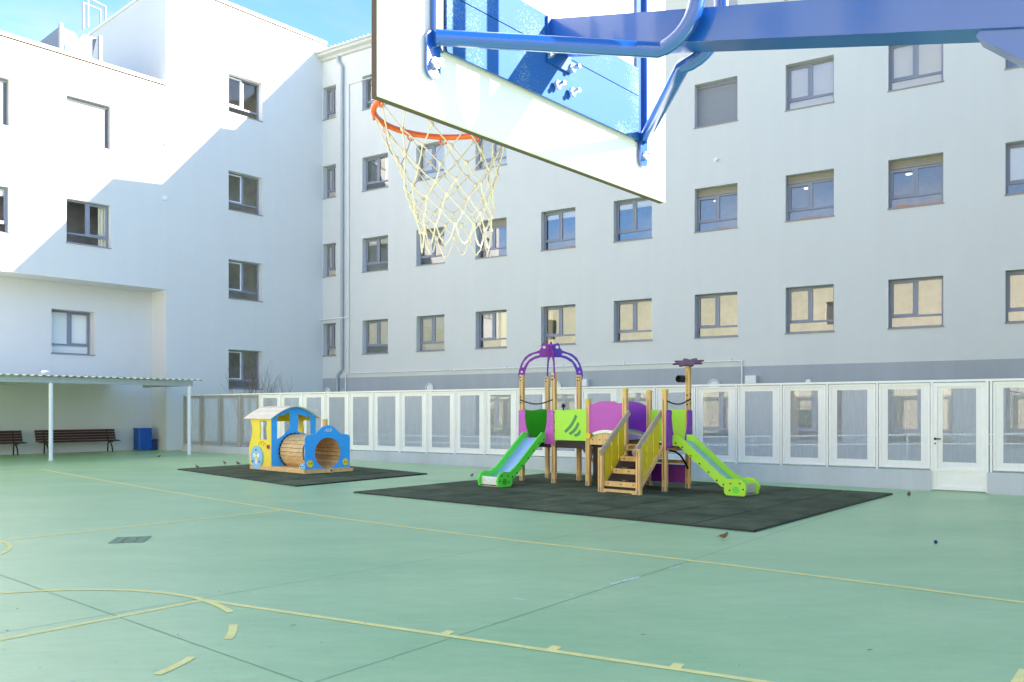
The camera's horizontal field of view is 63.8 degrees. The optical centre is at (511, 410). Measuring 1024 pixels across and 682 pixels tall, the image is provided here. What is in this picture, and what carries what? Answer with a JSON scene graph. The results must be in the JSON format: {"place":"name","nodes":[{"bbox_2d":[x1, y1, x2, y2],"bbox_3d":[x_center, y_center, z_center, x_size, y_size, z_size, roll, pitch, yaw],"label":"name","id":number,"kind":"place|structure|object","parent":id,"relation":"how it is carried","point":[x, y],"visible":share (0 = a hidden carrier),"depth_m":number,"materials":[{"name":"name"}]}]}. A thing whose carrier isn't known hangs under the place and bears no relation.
{"place":"outdoors","nodes":[
{"label":"outdoors","id":0,"kind":"place"},
{"bbox_2d":[40,23,102,61],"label":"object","id":1,"kind":"object","parent":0,"point":[83,45],"visible":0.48,"depth_m":30.87,"materials":[{"name":"white metal"}]},
{"bbox_2d":[0,0,327,454],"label":"white building","id":2,"kind":"structure","parent":0,"point":[113,263],"depth_m":32.00,"materials":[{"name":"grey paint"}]},
{"bbox_2d":[0,78,10,126],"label":"window","id":3,"kind":"structure","parent":2,"relation":"in","point":[3,83],"depth_m":27.63,"materials":[{"name":"grey"}]},
{"bbox_2d":[0,187,10,234],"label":"window","id":4,"kind":"structure","parent":2,"relation":"in","point":[3,191],"depth_m":27.64,"materials":[{"name":"grey metal"}]},
{"bbox_2d":[51,310,95,355],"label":"window","id":5,"kind":"structure","parent":2,"relation":"in","point":[70,330],"depth_m":30.58,"materials":[{"name":"white glass"}]},
{"bbox_2d":[66,96,111,150],"bbox_3d":[-15.262,-10.296,29.585,0.267,1.621,1.562,0,0,41],"label":"window","id":6,"kind":"structure","parent":2,"relation":"in","point":[87,122],"depth_m":29.65,"materials":[{"name":"grey"}]},
{"bbox_2d":[66,199,111,248],"bbox_3d":[-15.277,-6.681,29.598,0.308,1.591,1.562,0,0,41],"label":"window","id":7,"kind":"structure","parent":2,"relation":"in","point":[102,236],"depth_m":30.01,"materials":[{"name":"grey metal"}]},
{"bbox_2d":[82,0,106,28],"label":"roof ladder","id":8,"kind":"object","parent":2,"relation":"on","point":[100,11],"visible":0.85,"depth_m":36.81,"materials":[{"name":"silver metal"}]},
{"bbox_2d":[228,350,261,389],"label":"window","id":9,"kind":"structure","parent":2,"relation":"in","point":[231,351],"depth_m":34.39,"materials":[{"name":"grey metal"}]},
{"bbox_2d":[228,75,262,121],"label":"window","id":10,"kind":"structure","parent":2,"relation":"in","point":[241,81],"depth_m":34.41,"materials":[{"name":"grey metal"}]},
{"bbox_2d":[228,172,262,216],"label":"window","id":11,"kind":"structure","parent":2,"relation":"in","point":[240,203],"depth_m":34.41,"materials":[{"name":"grey metal"}]},
{"bbox_2d":[228,260,262,302],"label":"window","id":12,"kind":"structure","parent":2,"relation":"in","point":[234,262],"depth_m":34.41,"materials":[{"name":"grey metal"}]},
{"bbox_2d":[0,0,371,49],"label":"sky","id":13,"kind":"structure","parent":0,"point":[333,22],"materials":[{"name":"blue"}]},
{"bbox_2d":[0,449,1023,681],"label":"ground","id":14,"kind":"structure","parent":0,"point":[712,618],"depth_m":7.31,"materials":[{"name":"green concrete"}]},
{"bbox_2d":[0,540,12,554],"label":"circle","id":15,"kind":"object","parent":14,"relation":"on","point":[9,545],"visible":1,"depth_m":9.33,"materials":[{"name":"yellow paint"}]},
{"bbox_2d":[0,430,26,454],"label":"park bench","id":16,"kind":"object","parent":14,"relation":"on","point":[6,437],"visible":0.98,"depth_m":28.31,"materials":[{"name":"brown wood"}]},
{"bbox_2d":[34,429,120,453],"bbox_3d":[-15.739,1.128,29.858,0.610,0.855,2.750,0,0,41],"label":"park bench","id":17,"kind":"object","parent":14,"relation":"on","point":[73,434],"visible":0.94,"depth_m":29.93,"materials":[{"name":"brown wood"}]},
{"bbox_2d":[0,600,201,640],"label":"free throw line","id":18,"kind":"object","parent":14,"relation":"on","point":[97,620],"visible":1,"depth_m":6.02,"materials":[{"name":"yellow paint"}]},
{"bbox_2d":[0,373,202,459],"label":"shelter","id":19,"kind":"object","parent":14,"relation":"on","point":[7,379],"visible":0.99,"depth_m":26.46,"materials":[{"name":"white paint"}]},
{"bbox_2d":[41,370,49,376],"bbox_3d":[-14.432,-1.131,25.446,0.262,0.222,0.174,0,0,0],"label":"security camera","id":20,"kind":"object","parent":19,"relation":"on","point":[43,372],"visible":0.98,"depth_m":25.39,"materials":[{"name":"white plastic"}]},
{"bbox_2d":[0,589,237,674],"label":"free throw circle","id":21,"kind":"object","parent":14,"relation":"on","point":[231,632],"visible":1,"depth_m":6.48,"materials":[{"name":"yellow paint"}]},
{"bbox_2d":[109,536,150,542],"bbox_3d":[-4.557,1.544,9.824,0.388,0.006,0.463,0,0,-13],"label":"floor drain","id":22,"kind":"object","parent":14,"relation":"in","point":[129,539],"visible":1,"depth_m":9.80,"materials":[{"name":"metal"}]},
{"bbox_2d":[2,510,279,540],"bbox_3d":[-5.226,1.548,10.767,0.077,0.001,5.082,0,0,40],"label":"halfway line","id":23,"kind":"object","parent":14,"relation":"on","point":[136,525],"visible":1,"depth_m":10.94,"materials":[{"name":"yellow paint"}]},
{"bbox_2d":[133,428,152,449],"bbox_3d":[-14.247,1.105,31.729,0.540,0.830,0.560,0,0,41],"label":"blue bin","id":24,"kind":"object","parent":14,"relation":"on","point":[142,439],"visible":1,"depth_m":31.54,"materials":[{"name":"plastic"}]},
{"bbox_2d":[152,439,157,449],"bbox_3d":[-13.933,1.340,31.936,0.240,0.420,0.240,0,0,41],"label":"blue box","id":25,"kind":"object","parent":14,"relation":"on","point":[154,444],"visible":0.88,"depth_m":31.87,"materials":[{"name":"blue plastic"}]},
{"bbox_2d":[220,357,273,446],"bbox_3d":[-9.704,-0.262,30.781,2.106,3.629,1.910,0,0,17],"label":"bare shrub","id":26,"kind":"object","parent":14,"relation":"on","point":[248,401],"visible":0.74,"depth_m":30.61,"materials":[{"name":"brown plant"}]},
{"bbox_2d":[241,371,292,439],"bbox_3d":[-8.980,-0.011,30.200,1.622,3.129,1.745,0,0,12],"label":"bare shrub","id":27,"kind":"object","parent":14,"relation":"on","point":[269,398],"visible":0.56,"depth_m":30.09,"materials":[{"name":"brown plant"}]},
{"bbox_2d":[284,402,297,432],"bbox_3d":[-7.947,0.588,29.498,0.707,1.930,0.951,0,0,0],"label":"bare shrub","id":28,"kind":"object","parent":14,"relation":"on","point":[287,425],"visible":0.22,"depth_m":29.36,"materials":[{"name":"brown plant"}]},
{"bbox_2d":[177,464,427,486],"bbox_3d":[-5.362,1.533,20.588,3.879,0.030,7.202,0,0,-43],"label":"rubber mat","id":29,"kind":"object","parent":14,"relation":"on","point":[245,471],"visible":0.68,"depth_m":19.40,"materials":[{"name":"black rubber"}]},
{"bbox_2d":[244,406,352,473],"bbox_3d":[-5.457,0.717,21.024,2.924,1.647,1.457,0,0,44],"label":"play train","id":30,"kind":"object","parent":29,"relation":"on","point":[324,448],"visible":1,"depth_m":20.76,"materials":[{"name":"blue plastic"}]},
{"bbox_2d":[2,490,905,681],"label":"floor joints","id":31,"kind":"object","parent":14,"relation":"on","point":[351,572],"visible":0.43,"depth_m":6.29,"materials":[{"name":"grey"}]},
{"bbox_2d":[202,599,772,681],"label":"key line","id":32,"kind":"object","parent":14,"relation":"on","point":[554,648],"visible":1,"depth_m":5.38,"materials":[{"name":"yellow paint"}]},
{"bbox_2d":[4,461,1020,681],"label":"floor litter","id":33,"kind":"object","parent":14,"relation":"on","point":[399,619],"visible":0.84,"depth_m":5.65,"materials":[{"name":"brown"}]},
{"bbox_2d":[4,470,1023,602],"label":"boundary line","id":34,"kind":"object","parent":14,"relation":"on","point":[596,549],"visible":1,"depth_m":8.88,"materials":[{"name":"yellow paint"}]},
{"bbox_2d":[515,566,679,599],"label":"chalk marks","id":35,"kind":"object","parent":14,"relation":"on","point":[615,582],"visible":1,"depth_m":7.47},
{"bbox_2d":[182,378,1023,495],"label":"fence","id":36,"kind":"object","parent":14,"relation":"on","point":[940,474],"visible":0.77,"depth_m":17.60,"materials":[{"name":"beige metal"}]},
{"bbox_2d":[933,382,985,491],"bbox_3d":[8.455,0.500,15.558,0.884,2.040,0.127,0,0,37],"label":"door","id":37,"kind":"structure","parent":36,"relation":"in","point":[961,476],"depth_m":15.57,"materials":[{"name":"beige metal"}]},
{"bbox_2d":[353,473,892,531],"bbox_3d":[2.008,1.533,15.231,7.874,0.029,6.093,0,0,39],"label":"rubber mat","id":38,"kind":"object","parent":14,"relation":"on","point":[706,504],"visible":0.8,"depth_m":13.90,"materials":[{"name":"black rubber"}]},
{"bbox_2d":[477,342,759,495],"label":"play tower","id":39,"kind":"structure","parent":38,"relation":"on","point":[622,458],"depth_m":16.29,"materials":[{"name":"plastic"}]},
{"bbox_2d":[353,433,1023,459],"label":"ramp railing","id":40,"kind":"object","parent":14,"relation":"on","point":[752,444],"visible":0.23,"depth_m":23.91,"materials":[{"name":"white metal"}]},
{"bbox_2d":[370,0,1023,257],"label":"basketball hoop","id":41,"kind":"object","parent":14,"relation":"on","point":[580,87],"visible":1,"depth_m":2.12,"materials":[{"name":"blue"}]},
{"bbox_2d":[716,532,727,539],"bbox_3d":[2.527,1.506,9.860,0.154,0.088,0.055,0,0,0],"label":"sparrow","id":42,"kind":"object","parent":14,"relation":"on","point":[724,535],"visible":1,"depth_m":9.85,"materials":[{"name":"beige"}]},
{"bbox_2d":[1011,668,1023,681],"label":"corner line","id":43,"kind":"object","parent":14,"relation":"on","point":[1018,676],"visible":1,"depth_m":4.78,"materials":[{"name":"yellow paint"}]},
{"bbox_2d":[315,0,1023,464],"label":"long building","id":44,"kind":"structure","parent":0,"point":[843,214],"depth_m":27.35,"materials":[{"name":"grey paint"}]},
{"bbox_2d":[322,324,335,356],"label":"window","id":45,"kind":"structure","parent":44,"relation":"in","point":[331,328],"depth_m":37.20,"materials":[{"name":"grey metal"}]},
{"bbox_2d":[322,244,335,277],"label":"window","id":46,"kind":"structure","parent":44,"relation":"in","point":[331,249],"depth_m":37.20,"materials":[{"name":"grey metal"}]},
{"bbox_2d":[322,166,335,199],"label":"window","id":47,"kind":"structure","parent":44,"relation":"in","point":[331,171],"depth_m":37.19,"materials":[{"name":"grey metal"}]},
{"bbox_2d":[322,87,335,120],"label":"window","id":48,"kind":"structure","parent":44,"relation":"in","point":[331,93],"depth_m":37.19,"materials":[{"name":"grey metal"}]},
{"bbox_2d":[361,78,386,110],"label":"window","id":49,"kind":"structure","parent":44,"relation":"in","point":[367,102],"depth_m":35.98,"materials":[{"name":"grey metal"}]},
{"bbox_2d":[361,320,387,354],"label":"window","id":50,"kind":"structure","parent":44,"relation":"in","point":[377,330],"depth_m":35.67,"materials":[{"name":"grey metal"}]},
{"bbox_2d":[361,237,387,272],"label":"window","id":51,"kind":"structure","parent":44,"relation":"in","point":[383,240],"depth_m":35.67,"materials":[{"name":"grey metal"}]},
{"bbox_2d":[361,155,387,191],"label":"window","id":52,"kind":"structure","parent":44,"relation":"in","point":[378,159],"depth_m":35.65,"materials":[{"name":"grey metal"}]},
{"bbox_2d":[425,383,432,391],"bbox_3d":[-3.389,-0.908,33.805,0.423,0.422,0.072,0,0,32],"label":"round wall lamp","id":53,"kind":"object","parent":44,"relation":"attached to","point":[430,386],"visible":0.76,"depth_m":33.80,"materials":[{"name":"white paint"}]},
{"bbox_2d":[415,143,443,181],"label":"window","id":54,"kind":"structure","parent":44,"relation":"in","point":[429,170],"depth_m":34.09,"materials":[{"name":"glass"}]},
{"bbox_2d":[415,315,444,351],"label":"window","id":55,"kind":"structure","parent":44,"relation":"in","point":[431,327],"depth_m":34.10,"materials":[{"name":"beige glass"}]},
{"bbox_2d":[415,228,444,266],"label":"window","id":56,"kind":"structure","parent":44,"relation":"in","point":[429,233],"depth_m":34.07,"materials":[{"name":"grey metal"}]},
{"bbox_2d":[475,310,506,348],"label":"window","id":57,"kind":"structure","parent":44,"relation":"in","point":[503,338],"depth_m":32.41,"materials":[{"name":"grey metal"}]},
{"bbox_2d":[475,219,506,258],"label":"window","id":58,"kind":"structure","parent":44,"relation":"in","point":[496,224],"depth_m":32.43,"materials":[{"name":"grey metal"}]},
{"bbox_2d":[475,138,506,170],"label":"window","id":59,"kind":"structure","parent":44,"relation":"in","point":[486,146],"depth_m":32.59,"materials":[{"name":"glass"}]},
{"bbox_2d":[475,395,510,436],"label":"window","id":60,"kind":"structure","parent":44,"relation":"in","point":[496,424],"depth_m":32.36,"materials":[{"name":"grey metal"}]},
{"bbox_2d":[540,305,575,345],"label":"window","id":61,"kind":"structure","parent":44,"relation":"in","point":[548,311],"depth_m":31.12,"materials":[{"name":"grey metal"}]},
{"bbox_2d":[540,209,575,251],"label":"window","id":62,"kind":"structure","parent":44,"relation":"in","point":[559,215],"depth_m":30.85,"materials":[{"name":"grey metal"}]},
{"bbox_2d":[562,394,565,409],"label":"window","id":63,"kind":"structure","parent":44,"relation":"in","point":[563,395],"depth_m":30.75,"materials":[{"name":"grey metal"}]},
{"bbox_2d":[582,379,589,385],"bbox_3d":[2.618,-0.997,29.916,0.340,0.250,0.220,0,0,32],"label":"wall floodlight","id":64,"kind":"object","parent":44,"relation":"attached to","point":[585,382],"depth_m":29.79,"materials":[{"name":"white paint"}]},
{"bbox_2d":[613,299,652,342],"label":"window","id":65,"kind":"structure","parent":44,"relation":"in","point":[634,303],"depth_m":29.24,"materials":[{"name":"grey metal"}]},
{"bbox_2d":[613,199,652,242],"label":"window","id":66,"kind":"structure","parent":44,"relation":"in","point":[634,204],"depth_m":29.24,"materials":[{"name":"grey metal"}]},
{"bbox_2d":[636,393,640,402],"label":"window","id":67,"kind":"structure","parent":44,"relation":"in","point":[638,395],"depth_m":29.17,"materials":[{"name":"grey metal"}]},
{"bbox_2d":[708,379,719,386],"bbox_3d":[6.728,-0.821,27.404,0.423,0.422,0.072,0,0,32],"label":"round wall lamp","id":68,"kind":"object","parent":44,"relation":"attached to","point":[714,382],"visible":0.52,"depth_m":27.39,"materials":[{"name":"white paint"}]},
{"bbox_2d":[694,293,737,338],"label":"window","id":69,"kind":"structure","parent":44,"relation":"in","point":[717,296],"depth_m":27.65,"materials":[{"name":"grey metal"}]},
{"bbox_2d":[694,185,737,232],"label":"window","id":70,"kind":"structure","parent":44,"relation":"in","point":[715,193],"depth_m":27.64,"materials":[{"name":"grey metal"}]},
{"bbox_2d":[694,79,737,128],"bbox_3d":[6.863,-10.241,27.524,1.512,1.491,0.337,0,0,32],"label":"window","id":71,"kind":"structure","parent":44,"relation":"in","point":[716,102],"depth_m":27.63,"materials":[{"name":"grey metal"}]},
{"bbox_2d":[704,0,736,6],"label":"window","id":72,"kind":"structure","parent":44,"relation":"in","point":[708,3],"depth_m":27.79,"materials":[{"name":"grey metal"}]},
{"bbox_2d":[703,392,745,441],"bbox_3d":[6.980,0.144,27.475,1.762,1.781,0.378,0,0,32],"label":"window","id":73,"kind":"structure","parent":44,"relation":"in","point":[721,394],"depth_m":27.60,"materials":[{"name":"grey metal"}]},
{"bbox_2d":[745,375,757,382],"bbox_3d":[7.760,-0.994,26.663,0.340,0.250,0.220,0,0,32],"label":"wall floodlight","id":74,"kind":"object","parent":44,"relation":"attached to","point":[751,379],"depth_m":26.57,"materials":[{"name":"white paint"}]},
{"bbox_2d":[784,285,834,334],"bbox_3d":[9.402,-3.151,25.918,1.512,1.491,0.337,0,0,32],"label":"window","id":75,"kind":"structure","parent":44,"relation":"in","point":[810,289],"depth_m":26.03,"materials":[{"name":"grey metal"}]},
{"bbox_2d":[784,171,834,222],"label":"window","id":76,"kind":"structure","parent":44,"relation":"in","point":[808,180],"depth_m":26.02,"materials":[{"name":"grey metal"}]},
{"bbox_2d":[784,58,834,111],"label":"window","id":77,"kind":"structure","parent":44,"relation":"in","point":[810,84],"depth_m":26.02,"materials":[{"name":"grey metal"}]},
{"bbox_2d":[790,390,842,443],"bbox_3d":[9.518,0.144,25.869,1.762,1.781,0.378,0,0,32],"label":"window","id":78,"kind":"structure","parent":44,"relation":"in","point":[794,395],"depth_m":26.30,"materials":[{"name":"grey metal"}]},
{"bbox_2d":[887,277,943,329],"bbox_3d":[11.940,-3.151,24.312,1.512,1.491,0.337,0,0,32],"label":"window","id":79,"kind":"structure","parent":44,"relation":"in","point":[915,281],"depth_m":24.43,"materials":[{"name":"grey metal"}]},
{"bbox_2d":[887,155,943,209],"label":"window","id":80,"kind":"structure","parent":44,"relation":"in","point":[913,165],"depth_m":24.42,"materials":[{"name":"grey metal"}]},
{"bbox_2d":[887,44,943,92],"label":"window","id":81,"kind":"structure","parent":44,"relation":"in","point":[911,66],"depth_m":24.42,"materials":[{"name":"grey metal"}]},
{"bbox_2d":[888,389,953,445],"bbox_3d":[12.057,0.144,24.262,1.762,1.781,0.378,0,0,32],"label":"window","id":82,"kind":"structure","parent":44,"relation":"in","point":[947,393],"depth_m":24.11,"materials":[{"name":"grey metal"}]},
{"bbox_2d":[1004,59,1019,69],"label":"window","id":83,"kind":"structure","parent":44,"relation":"in","point":[1007,68],"depth_m":22.93,"materials":[{"name":"grey metal"}]},
{"bbox_2d":[1004,271,1023,323],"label":"window","id":84,"kind":"structure","parent":44,"relation":"in","point":[1008,309],"depth_m":23.13,"materials":[{"name":"grey metal"}]},
{"bbox_2d":[1004,143,1023,195],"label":"window","id":85,"kind":"structure","parent":44,"relation":"in","point":[1014,152],"depth_m":23.10,"materials":[{"name":"grey metal"}]},
{"bbox_2d":[1004,388,1023,447],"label":"window","id":86,"kind":"structure","parent":44,"relation":"in","point":[1008,430],"depth_m":23.14,"materials":[{"name":"grey metal"}]}
]}

